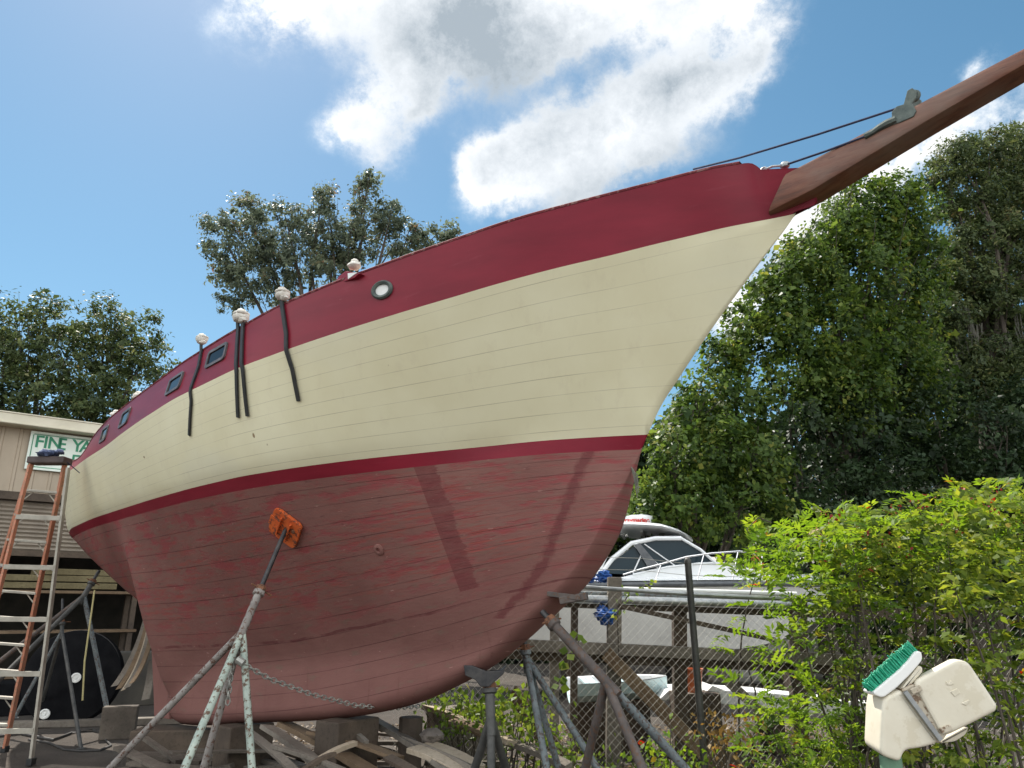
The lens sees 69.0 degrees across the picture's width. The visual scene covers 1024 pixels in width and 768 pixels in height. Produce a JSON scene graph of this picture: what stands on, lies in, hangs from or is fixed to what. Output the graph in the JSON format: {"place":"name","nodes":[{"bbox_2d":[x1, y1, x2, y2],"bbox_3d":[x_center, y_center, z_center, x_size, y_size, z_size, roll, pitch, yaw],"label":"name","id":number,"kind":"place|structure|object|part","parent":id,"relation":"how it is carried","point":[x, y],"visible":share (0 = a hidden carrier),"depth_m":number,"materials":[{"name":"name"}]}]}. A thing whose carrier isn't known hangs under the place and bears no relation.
{"place":"outdoors","nodes":[
{"label":"outdoors","id":0,"kind":"place"},
{"bbox_2d":[110,650,153,705],"bbox_3d":[-7.001,5.339,13.530,1.100,0.900,0.700,9,-19,-27],"label":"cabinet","id":1,"kind":"object","parent":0,"point":[132,694],"visible":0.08,"depth_m":13.26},
{"bbox_2d":[401,736,471,767],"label":"plank","id":2,"kind":"object","parent":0,"point":[463,764],"visible":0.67,"depth_m":6.12,"materials":[{"name":"wood"}]},
{"bbox_2d":[406,742,485,767],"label":"plank","id":3,"kind":"object","parent":2,"relation":"on","point":[424,753],"visible":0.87,"depth_m":6.16,"materials":[{"name":"wood"}]},
{"bbox_2d":[375,716,447,767],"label":"plank","id":4,"kind":"object","parent":3,"relation":"on","point":[390,730],"visible":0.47,"depth_m":6.61,"materials":[{"name":"wood"}]},
{"bbox_2d":[419,728,443,742],"bbox_3d":[-0.704,3.069,6.474,0.211,0.148,0.188,-5,-18,17],"label":"rock","id":5,"kind":"object","parent":3,"relation":"on","point":[431,735],"visible":0.84,"depth_m":6.43,"materials":[{"name":"stone"}]},
{"bbox_2d":[0,629,1023,767],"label":"ground","id":6,"kind":"structure","parent":0,"point":[16,755],"depth_m":10.31,"materials":[{"name":"concrete"}]},
{"bbox_2d":[0,680,30,716],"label":"crate","id":7,"kind":"object","parent":6,"relation":"on","point":[7,687],"visible":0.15,"depth_m":11.95,"materials":[{"name":"black plastic"}]},
{"bbox_2d":[1,722,59,727],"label":"timber","id":8,"kind":"object","parent":6,"relation":"on","point":[40,724],"visible":0.2,"depth_m":10.64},
{"bbox_2d":[0,456,72,765],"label":"step ladder","id":9,"kind":"object","parent":6,"relation":"on","point":[32,619],"visible":1,"depth_m":8.96,"materials":[{"name":"metal"}]},
{"bbox_2d":[35,449,63,455],"bbox_3d":[-5.739,0.869,9.300,0.355,0.113,0.232,0,-17,0],"label":"rag","id":10,"kind":"object","parent":9,"relation":"on","point":[47,452],"visible":0.94,"depth_m":9.23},
{"bbox_2d":[0,729,98,740],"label":"hose","id":11,"kind":"object","parent":6,"relation":"on","point":[59,737],"visible":0.47,"depth_m":9.92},
{"bbox_2d":[14,599,85,749],"bbox_3d":[-6.266,3.821,10.063,0.589,1.784,2.760,14,-22,-39],"label":"jack stand","id":12,"kind":"object","parent":6,"relation":"on","point":[60,638],"visible":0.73,"depth_m":10.10,"materials":[{"name":"metal"}]},
{"bbox_2d":[0,570,108,705],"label":"jack stand","id":13,"kind":"object","parent":6,"relation":"on","point":[59,617],"visible":0.78,"depth_m":10.27,"materials":[{"name":"metal"}]},
{"bbox_2d":[82,590,94,699],"bbox_3d":[-5.733,3.508,10.048,0.181,1.406,0.059,-13,-21,37],"label":"rope","id":14,"kind":"object","parent":13,"relation":"hanging from","point":[87,645],"visible":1,"depth_m":10.01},
{"bbox_2d":[0,286,118,422],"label":"leafy tree","id":15,"kind":"object","parent":6,"relation":"on","point":[16,371],"visible":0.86,"depth_m":24.87,"materials":[{"name":"green plant"}]},
{"bbox_2d":[0,590,136,678],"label":"storage shelf","id":16,"kind":"object","parent":6,"relation":"on","point":[128,631],"visible":0.31,"depth_m":14.32,"materials":[{"name":"wood"}]},
{"bbox_2d":[3,582,116,589],"bbox_3d":[-8.697,3.770,13.904,2.300,0.110,0.500,13,-21,-36],"label":"board","id":17,"kind":"object","parent":16,"relation":"on","point":[45,585],"visible":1,"depth_m":13.84,"materials":[{"name":"wood"}]},
{"bbox_2d":[5,574,117,583],"bbox_3d":[-8.460,3.699,14.118,2.000,0.110,0.500,14,-22,-37],"label":"board","id":18,"kind":"object","parent":17,"relation":"on","point":[47,578],"visible":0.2,"depth_m":13.86,"materials":[{"name":"wood"}]},
{"bbox_2d":[31,569,109,576],"bbox_3d":[-8.302,3.620,14.270,1.500,0.110,0.500,14,-22,-39],"label":"board","id":19,"kind":"object","parent":18,"relation":"on","point":[76,572],"visible":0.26,"depth_m":14.04,"materials":[{"name":"wood"}]},
{"bbox_2d":[28,739,111,751],"bbox_3d":[-5.467,4.533,9.405,1.526,0.025,0.657,-14,-22,37],"label":"hose","id":20,"kind":"object","parent":6,"relation":"on","point":[76,750],"visible":1,"depth_m":9.00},
{"bbox_2d":[0,410,142,669],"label":"workshop","id":21,"kind":"structure","parent":6,"relation":"on","point":[16,428],"depth_m":14.73,"materials":[{"name":"beige metal"}]},
{"bbox_2d":[24,431,90,471],"bbox_3d":[-8.367,1.528,15.337,2.750,0.750,0.060,13,-21,-36],"label":"shop sign","id":22,"kind":"object","parent":21,"relation":"attached to","point":[73,447],"visible":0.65,"depth_m":14.81,"materials":[{"name":"green paint"}]},
{"bbox_2d":[20,630,123,719],"bbox_3d":[-6.609,4.422,11.226,1.345,1.357,0.488,5,-18,-15],"label":"cable reel","id":23,"kind":"object","parent":6,"relation":"on","point":[56,704],"visible":0.76,"depth_m":11.09,"materials":[{"name":"black plastic"}]},
{"bbox_2d":[0,717,180,727],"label":"timber","id":24,"kind":"object","parent":6,"relation":"on","point":[91,722],"visible":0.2,"depth_m":10.80,"materials":[{"name":"wood"}]},
{"bbox_2d":[36,289,180,423],"bbox_3d":[-13.926,2.691,25.110,5.104,12.787,3.698,0,-17,0],"label":"leafy tree","id":25,"kind":"object","parent":6,"relation":"on","point":[114,350],"visible":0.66,"depth_m":26.00,"materials":[{"name":"green plant"}]},
{"bbox_2d":[98,704,139,739],"bbox_3d":[-5.207,4.482,9.871,0.420,0.400,0.200,5,-18,-16],"label":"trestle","id":26,"kind":"object","parent":6,"relation":"on","point":[117,722],"visible":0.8,"depth_m":9.79,"materials":[{"name":"wood"}]},
{"bbox_2d":[116,627,145,689],"bbox_3d":[-5.225,3.652,10.393,0.144,1.107,0.459,-4,-18,14],"label":"plank","id":27,"kind":"object","parent":26,"relation":"on","point":[128,673],"visible":0.62,"depth_m":10.26,"materials":[{"name":"wood"}]},
{"bbox_2d":[111,621,143,686],"bbox_3d":[-5.314,3.639,10.497,0.167,1.140,0.486,-6,-18,19],"label":"plank","id":28,"kind":"object","parent":27,"relation":"on","point":[120,677],"visible":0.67,"depth_m":10.35,"materials":[{"name":"wood"}]},
{"bbox_2d":[121,633,145,690],"bbox_3d":[-5.138,3.665,10.288,0.118,1.036,0.442,-3,-17,8],"label":"plank","id":29,"kind":"object","parent":26,"relation":"on","point":[123,688],"visible":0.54,"depth_m":10.15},
{"bbox_2d":[124,634,147,687],"bbox_3d":[-5.068,3.671,10.187,0.146,0.877,0.430,0,-17,0],"label":"plank","id":30,"kind":"object","parent":29,"relation":"on","point":[139,661],"visible":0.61,"depth_m":10.09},
{"bbox_2d":[129,640,150,683],"bbox_3d":[-4.986,3.693,10.075,0.103,0.647,0.430,0,-17,0],"label":"plank","id":31,"kind":"object","parent":30,"relation":"on","point":[143,662],"visible":0.79,"depth_m":10.01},
{"bbox_2d":[142,661,152,699],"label":"plank","id":32,"kind":"object","parent":26,"relation":"on","point":[148,687],"visible":0.74,"depth_m":9.95,"materials":[{"name":"wood"}]},
{"bbox_2d":[126,724,213,762],"bbox_3d":[-3.824,4.101,8.506,0.900,0.330,0.500,2,-17,-5],"label":"keel block","id":33,"kind":"object","parent":6,"relation":"on","point":[175,737],"depth_m":8.30,"materials":[{"name":"wood"}]},
{"bbox_2d":[106,508,302,767],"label":"jack stand","id":34,"kind":"object","parent":6,"relation":"on","point":[285,528],"visible":0.99,"depth_m":5.72,"materials":[{"name":"green paint"}]},
{"bbox_2d":[225,662,234,705],"bbox_3d":[-2.112,2.227,5.582,0.039,0.350,0.055,16,-23,-42],"label":"chain","id":35,"kind":"object","parent":34,"relation":"hanging from","point":[230,681],"visible":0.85,"depth_m":5.57,"materials":[{"name":"metal"}]},
{"bbox_2d":[235,656,419,710],"bbox_3d":[-1.443,2.504,6.195,0.082,0.535,1.925,-14,-22,38],"label":"chain","id":36,"kind":"object","parent":34,"relation":"hanging from","point":[240,661],"visible":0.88,"depth_m":5.90,"materials":[{"name":"metal"}]},
{"bbox_2d":[212,722,273,767],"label":"keel block","id":37,"kind":"object","parent":6,"relation":"on","point":[231,736],"depth_m":7.50,"materials":[{"name":"wood"}]},
{"bbox_2d":[65,49,1023,724],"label":"sailing boat","id":38,"kind":"object","parent":37,"relation":"on","point":[435,451],"visible":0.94,"depth_m":5.71,"materials":[{"name":"paint"}]},
{"bbox_3d":[-4.818,0.596,8.798,0.045,0.196,0.340,13,-21,-37],"label":"window","id":39,"kind":"part","parent":38,"relation":"part of","materials":[{"name":"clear glass"}]},
{"bbox_3d":[-4.195,0.369,8.069,0.049,0.197,0.340,14,-22,-38],"label":"window","id":40,"kind":"part","parent":38,"relation":"part of","materials":[{"name":"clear glass"}]},
{"bbox_3d":[-3.189,-0.001,7.038,0.055,0.195,0.340,16,-23,-42],"label":"window","id":41,"kind":"part","parent":38,"relation":"part of","materials":[{"name":"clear glass"}]},
{"bbox_3d":[-2.605,-0.251,6.569,0.339,0.191,0.046,-14,-22,39],"label":"window","id":42,"kind":"part","parent":38,"relation":"part of","materials":[{"name":"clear glass"}]},
{"bbox_2d":[547,591,588,603],"bbox_3d":[0.400,1.529,5.327,0.296,0.090,0.102,-7,-18,21],"label":"cradle head","id":43,"kind":"object","parent":38,"relation":"attached to","point":[565,598],"visible":0.99,"depth_m":5.28},
{"bbox_2d":[245,730,297,767],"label":"plank","id":44,"kind":"object","parent":6,"relation":"on","point":[281,759],"visible":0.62,"depth_m":6.11,"materials":[{"name":"wood"}]},
{"bbox_2d":[271,745,344,767],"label":"plank","id":45,"kind":"object","parent":44,"relation":"on","point":[310,757],"visible":0.99,"depth_m":5.97,"materials":[{"name":"wood"}]},
{"bbox_2d":[302,752,336,767],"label":"plank","id":46,"kind":"object","parent":45,"relation":"on","point":[316,761],"visible":1,"depth_m":5.84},
{"bbox_2d":[315,740,357,766],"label":"plank","id":47,"kind":"object","parent":45,"relation":"on","point":[344,746],"visible":0.59,"depth_m":6.14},
{"bbox_2d":[190,166,429,315],"bbox_3d":[-7.781,0.229,26.918,9.252,18.545,3.287,0,-17,0],"label":"tall tree","id":48,"kind":"object","parent":6,"relation":"on","point":[264,252],"visible":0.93,"depth_m":28.48,"materials":[{"name":"green plant"}]},
{"bbox_2d":[0,732,673,767],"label":"wood scraps","id":49,"kind":"object","parent":6,"relation":"on","point":[150,759],"visible":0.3,"depth_m":7.32,"materials":[{"name":"wood"}]},
{"bbox_2d":[314,715,378,767],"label":"keel block","id":50,"kind":"object","parent":6,"relation":"on","point":[330,733],"depth_m":6.54,"materials":[{"name":"wood"}]},
{"bbox_2d":[277,722,377,767],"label":"plank","id":51,"kind":"object","parent":50,"relation":"on","point":[351,760],"visible":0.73,"depth_m":6.68,"materials":[{"name":"wood"}]},
{"bbox_2d":[259,724,327,767],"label":"plank","id":52,"kind":"object","parent":51,"relation":"on","point":[283,737],"visible":0.79,"depth_m":6.58,"materials":[{"name":"wood"}]},
{"bbox_2d":[306,731,404,758],"bbox_3d":[-1.383,3.155,6.513,0.995,0.172,0.183,-10,-20,29],"label":"plank","id":53,"kind":"object","parent":51,"relation":"on","point":[377,750],"visible":0.56,"depth_m":6.35,"materials":[{"name":"wood"}]},
{"bbox_2d":[356,733,368,743],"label":"plank","id":54,"kind":"object","parent":53,"relation":"on","point":[361,738],"visible":0.38,"depth_m":6.51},
{"bbox_2d":[383,754,416,767],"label":"plank","id":55,"kind":"object","parent":53,"relation":"on","point":[395,761],"visible":1,"depth_m":6.04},
{"bbox_2d":[398,715,422,767],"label":"timber post","id":56,"kind":"object","parent":6,"relation":"on","point":[410,725],"visible":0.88,"depth_m":6.69,"materials":[{"name":"wood"}]},
{"bbox_2d":[406,217,462,253],"bbox_3d":[-2.985,1.340,27.794,2.856,16.915,2.001,0,-17,0],"label":"tall tree","id":57,"kind":"object","parent":6,"relation":"on","point":[445,235],"visible":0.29,"depth_m":29.77,"materials":[{"name":"green plant"}]},
{"bbox_2d":[413,683,478,727],"bbox_3d":[-0.705,3.558,7.916,0.894,1.033,0.751,-6,-18,18],"label":"weed","id":58,"kind":"object","parent":6,"relation":"on","point":[438,697],"visible":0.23,"depth_m":7.90,"materials":[{"name":"green plant"}]},
{"bbox_2d":[423,699,477,750],"bbox_3d":[-0.569,3.339,6.835,0.604,0.820,0.467,10,-20,-29],"label":"weed","id":59,"kind":"object","parent":6,"relation":"on","point":[456,731],"visible":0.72,"depth_m":6.84,"materials":[{"name":"green plant"}]},
{"bbox_2d":[425,703,502,767],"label":"timber block","id":60,"kind":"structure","parent":6,"relation":"on","point":[434,723],"depth_m":7.53,"materials":[{"name":"wood"}]},
{"bbox_2d":[421,705,517,745],"bbox_3d":[-0.432,3.249,7.112,0.148,0.258,1.260,16,-23,-42],"label":"plank","id":61,"kind":"object","parent":6,"relation":"on","point":[506,739],"visible":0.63,"depth_m":7.15,"materials":[{"name":"wood"}]},
{"bbox_2d":[443,718,483,736],"bbox_3d":[-0.402,3.201,6.915,0.518,0.130,0.164,-12,-21,34],"label":"plank","id":62,"kind":"object","parent":61,"relation":"on","point":[476,731],"visible":0.47,"depth_m":6.91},
{"bbox_2d":[414,679,526,756],"bbox_3d":[-0.387,3.397,7.239,1.135,0.946,0.657,0,-17,0],"label":"weed","id":63,"kind":"object","parent":6,"relation":"on","point":[467,709],"visible":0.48,"depth_m":7.25,"materials":[{"name":"green plant"}]},
{"bbox_2d":[471,682,509,767],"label":"jack stand","id":64,"kind":"object","parent":6,"relation":"on","point":[490,737],"visible":0.94,"depth_m":5.67,"materials":[{"name":"metal"}]},
{"bbox_2d":[464,665,505,686],"bbox_3d":[-0.208,2.250,5.743,0.325,0.152,0.100,0,-17,0],"label":"fork head","id":65,"kind":"object","parent":64,"relation":"on","point":[484,678],"visible":0.99,"depth_m":5.70},
{"bbox_2d":[440,664,576,767],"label":"weed","id":66,"kind":"object","parent":6,"relation":"on","point":[503,702],"visible":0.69,"depth_m":6.95,"materials":[{"name":"green plant"}]},
{"bbox_2d":[480,707,572,767],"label":"weed","id":67,"kind":"object","parent":6,"relation":"on","point":[521,729],"visible":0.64,"depth_m":6.71,"materials":[{"name":"green plant"}]},
{"bbox_2d":[503,737,571,767],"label":"plank","id":68,"kind":"object","parent":6,"relation":"on","point":[519,745],"visible":0.57,"depth_m":6.54,"materials":[{"name":"wood"}]},
{"bbox_2d":[521,631,586,767],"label":"climbing vine","id":69,"kind":"object","parent":6,"relation":"on","point":[564,666],"visible":0.73,"depth_m":6.99,"materials":[{"name":"green plant"}]},
{"bbox_2d":[517,641,600,767],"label":"jack stand","id":70,"kind":"object","parent":6,"relation":"on","point":[532,673],"visible":0.91,"depth_m":5.95,"materials":[{"name":"blue paint"}]},
{"bbox_2d":[511,724,615,767],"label":"weed","id":71,"kind":"object","parent":6,"relation":"on","point":[571,757],"visible":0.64,"depth_m":6.51,"materials":[{"name":"green plant"}]},
{"bbox_2d":[577,699,651,752],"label":"block","id":72,"kind":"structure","parent":6,"relation":"on","point":[641,705],"depth_m":8.90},
{"bbox_2d":[566,674,666,702],"bbox_3d":[1.311,3.769,9.200,1.215,0.320,1.070,0,-17,0],"label":"dinghy","id":73,"kind":"object","parent":72,"relation":"on","point":[627,692],"visible":0.38,"depth_m":8.92,"materials":[{"name":"plastic"}]},
{"bbox_2d":[540,609,689,767],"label":"jack stand","id":74,"kind":"object","parent":6,"relation":"on","point":[609,688],"visible":1,"depth_m":4.97,"materials":[{"name":"metal"}]},
{"bbox_2d":[273,722,979,767],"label":"leaf litter","id":75,"kind":"object","parent":6,"relation":"on","point":[565,741],"visible":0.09,"depth_m":9.46,"materials":[{"name":"plant"}]},
{"bbox_2d":[611,579,656,767],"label":"climbing vine","id":76,"kind":"object","parent":6,"relation":"on","point":[628,595],"visible":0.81,"depth_m":7.90,"materials":[{"name":"green plant"}]},
{"bbox_2d":[620,713,719,767],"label":"weed","id":77,"kind":"object","parent":6,"relation":"on","point":[653,759],"visible":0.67,"depth_m":6.43,"materials":[{"name":"green plant"}]},
{"bbox_2d":[529,514,826,649],"bbox_3d":[3.224,4.206,15.602,6.990,2.839,3.260,0,-17,0],"label":"motor cruiser","id":78,"kind":"object","parent":6,"relation":"on","point":[672,545],"visible":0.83,"depth_m":14.34,"materials":[{"name":"white plastic"}]},
{"bbox_2d":[669,690,723,763],"bbox_3d":[2.088,3.876,8.435,0.500,0.719,0.400,0,-17,0],"label":"crate","id":79,"kind":"object","parent":6,"relation":"on","point":[715,704],"visible":0.18,"depth_m":8.30,"materials":[{"name":"wood"}]},
{"bbox_2d":[483,755,913,767],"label":"ground cover","id":80,"kind":"object","parent":6,"relation":"on","point":[612,765],"visible":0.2,"depth_m":7.58,"materials":[{"name":"green plant"}]},
{"bbox_2d":[389,557,1023,767],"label":"chain link fence","id":81,"kind":"object","parent":6,"relation":"on","point":[690,594],"visible":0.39,"depth_m":7.19,"materials":[{"name":"metal"}]},
{"bbox_2d":[611,329,807,683],"bbox_3d":[4.109,2.416,16.067,4.450,8.025,2.906,0,-17,0],"label":"bushy tree","id":82,"kind":"object","parent":6,"relation":"on","point":[706,486],"visible":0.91,"depth_m":15.90,"materials":[{"name":"green plant"}]},
{"bbox_2d":[688,708,771,767],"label":"weed","id":83,"kind":"object","parent":6,"relation":"on","point":[721,735],"visible":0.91,"depth_m":6.54,"materials":[{"name":"green plant"}]},
{"bbox_2d":[505,577,999,767],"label":"timber rack","id":84,"kind":"object","parent":6,"relation":"on","point":[679,701],"visible":0.33,"depth_m":8.01,"materials":[{"name":"wood"}]},
{"bbox_2d":[593,604,616,625],"bbox_3d":[1.022,2.530,8.131,0.296,0.240,0.278,0,-17,0],"label":"tarp","id":85,"kind":"object","parent":84,"relation":"hanging from","point":[606,613],"visible":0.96,"depth_m":8.06,"materials":[{"name":"plastic"}]},
{"bbox_2d":[582,587,796,596],"bbox_3d":[1.710,2.340,8.434,3.018,0.145,0.060,0,-17,0],"label":"pipe","id":86,"kind":"object","parent":84,"relation":"on","point":[753,592],"visible":0.37,"depth_m":8.41,"materials":[{"name":"metal"}]},
{"bbox_2d":[589,570,611,582],"bbox_3d":[0.994,2.230,8.623,0.416,0.164,0.277,-4,-18,14],"label":"tarp","id":87,"kind":"object","parent":86,"relation":"on","point":[602,576],"visible":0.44,"depth_m":8.53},
{"bbox_2d":[580,591,804,599],"bbox_3d":[1.789,2.381,8.338,3.182,0.162,0.070,0,-17,0],"label":"pipe","id":88,"kind":"object","parent":84,"relation":"on","point":[634,594],"visible":0.1,"depth_m":8.31,"materials":[{"name":"grey metal"}]},
{"bbox_2d":[573,595,832,610],"bbox_3d":[1.867,2.413,8.245,3.343,0.188,0.090,0,-17,0],"label":"pipe","id":89,"kind":"object","parent":84,"relation":"on","point":[597,599],"visible":0.37,"depth_m":8.21,"materials":[{"name":"metal"}]},
{"bbox_2d":[499,334,1023,663],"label":"trees","id":90,"kind":"object","parent":6,"relation":"on","point":[643,458],"visible":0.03,"depth_m":25.59,"materials":[{"name":"green plant"}]},
{"bbox_2d":[657,684,871,754],"bbox_3d":[3.284,4.079,9.105,3.150,0.723,1.000,0,-17,0],"label":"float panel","id":91,"kind":"object","parent":6,"relation":"on","point":[727,699],"visible":0.17,"depth_m":8.73,"materials":[{"name":"plastic"}]},
{"bbox_2d":[702,682,722,691],"bbox_3d":[2.334,3.576,8.788,0.194,0.074,0.500,0,-17,0],"label":"white board","id":92,"kind":"object","parent":91,"relation":"on","point":[706,686],"visible":0.77,"depth_m":8.56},
{"bbox_2d":[707,557,822,683],"bbox_3d":[6.086,5.694,18.127,3.900,2.910,2.648,0,-17,0],"label":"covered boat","id":93,"kind":"object","parent":6,"relation":"on","point":[746,676],"visible":0.07,"depth_m":17.11,"materials":[{"name":"plastic"}]},
{"bbox_2d":[725,689,879,767],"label":"hedge shrub","id":94,"kind":"object","parent":6,"relation":"on","point":[792,703],"visible":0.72,"depth_m":6.17,"materials":[{"name":"green plant"}]},
{"bbox_2d":[703,497,907,767],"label":"hedge shrub","id":95,"kind":"object","parent":6,"relation":"on","point":[778,577],"visible":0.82,"depth_m":6.44,"materials":[{"name":"green plant"}]},
{"bbox_2d":[709,362,961,688],"bbox_3d":[7.670,3.062,17.200,6.574,7.461,3.509,4,-17,-13],"label":"undergrowth tree","id":96,"kind":"object","parent":6,"relation":"on","point":[854,481],"visible":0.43,"depth_m":16.90,"materials":[{"name":"green plant"}]},
{"bbox_2d":[716,162,973,686],"bbox_3d":[8.626,0.259,18.196,7.825,13.456,3.350,9,-19,-27],"label":"vine covered tree","id":97,"kind":"object","parent":6,"relation":"on","point":[883,339],"visible":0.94,"depth_m":18.25,"materials":[{"name":"green plant"}]},
{"bbox_2d":[746,479,1023,767],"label":"hedge shrub","id":98,"kind":"object","parent":6,"relation":"on","point":[920,579],"visible":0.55,"depth_m":6.57,"materials":[{"name":"green plant"}]},
{"bbox_2d":[756,594,1023,767],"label":"hedge shrub","id":99,"kind":"object","parent":6,"relation":"on","point":[862,675],"visible":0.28,"depth_m":6.62,"materials":[{"name":"green plant"}]},
{"bbox_2d":[815,473,1023,767],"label":"hedge shrub","id":100,"kind":"object","parent":6,"relation":"on","point":[890,521],"visible":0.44,"depth_m":6.44,"materials":[{"name":"green plant"}]},
{"bbox_2d":[865,659,995,767],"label":"pole fixture","id":101,"kind":"object","parent":6,"relation":"on","point":[946,701],"visible":0.91,"depth_m":1.75,"materials":[{"name":"white plastic"}]},
{"bbox_2d":[862,641,921,696],"bbox_3d":[0.922,0.690,1.806,0.171,0.129,0.058,0,-17,0],"label":"scrubbing brush","id":102,"kind":"object","parent":101,"relation":"on","point":[893,671],"visible":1,"depth_m":1.78,"materials":[{"name":"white plastic"}]},
{"bbox_2d":[875,369,1023,683],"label":"undergrowth tree","id":103,"kind":"object","parent":6,"relation":"on","point":[951,454],"visible":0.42,"depth_m":18.33,"materials":[{"name":"green plant"}]},
{"bbox_2d":[895,120,1023,675],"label":"oak tree","id":104,"kind":"object","parent":6,"relation":"on","point":[985,320],"visible":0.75,"depth_m":22.40,"materials":[{"name":"green plant"}]},
{"bbox_2d":[923,477,1023,767],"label":"hedge shrub","id":105,"kind":"object","parent":6,"relation":"on","point":[979,580],"visible":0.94,"depth_m":5.63,"materials":[{"name":"green plant"}]},
{"bbox_2d":[0,0,1023,507],"label":"sky","id":106,"kind":"structure","parent":0,"point":[123,122],"materials":[{"name":"blue"}]},
{"bbox_2d":[561,661,583,698],"bbox_3d":[1.209,5.893,15.034,0.350,0.720,1.400,0,-17,0],"label":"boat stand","id":107,"kind":"object","parent":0,"point":[580,669],"visible":0.14,"depth_m":14.41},
{"bbox_2d":[665,666,689,683],"bbox_3d":[3.409,5.893,15.034,0.350,0.720,1.400,0,-17,0],"label":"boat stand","id":108,"kind":"object","parent":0,"point":[669,673],"visible":0.02,"depth_m":15.39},
{"bbox_2d":[688,668,702,692],"bbox_3d":[2.088,3.411,8.577,0.246,0.254,0.246,0,-17,0],"label":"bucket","id":109,"kind":"object","parent":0,"point":[690,680],"visible":0.37,"depth_m":8.50,"materials":[{"name":"orange plastic"}]},
{"bbox_2d":[761,671,788,690],"bbox_3d":[5.409,5.893,15.034,0.350,0.720,1.400,0,-17,0],"label":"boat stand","id":110,"kind":"object","parent":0,"point":[784,682],"visible":0.06,"depth_m":14.51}
]}

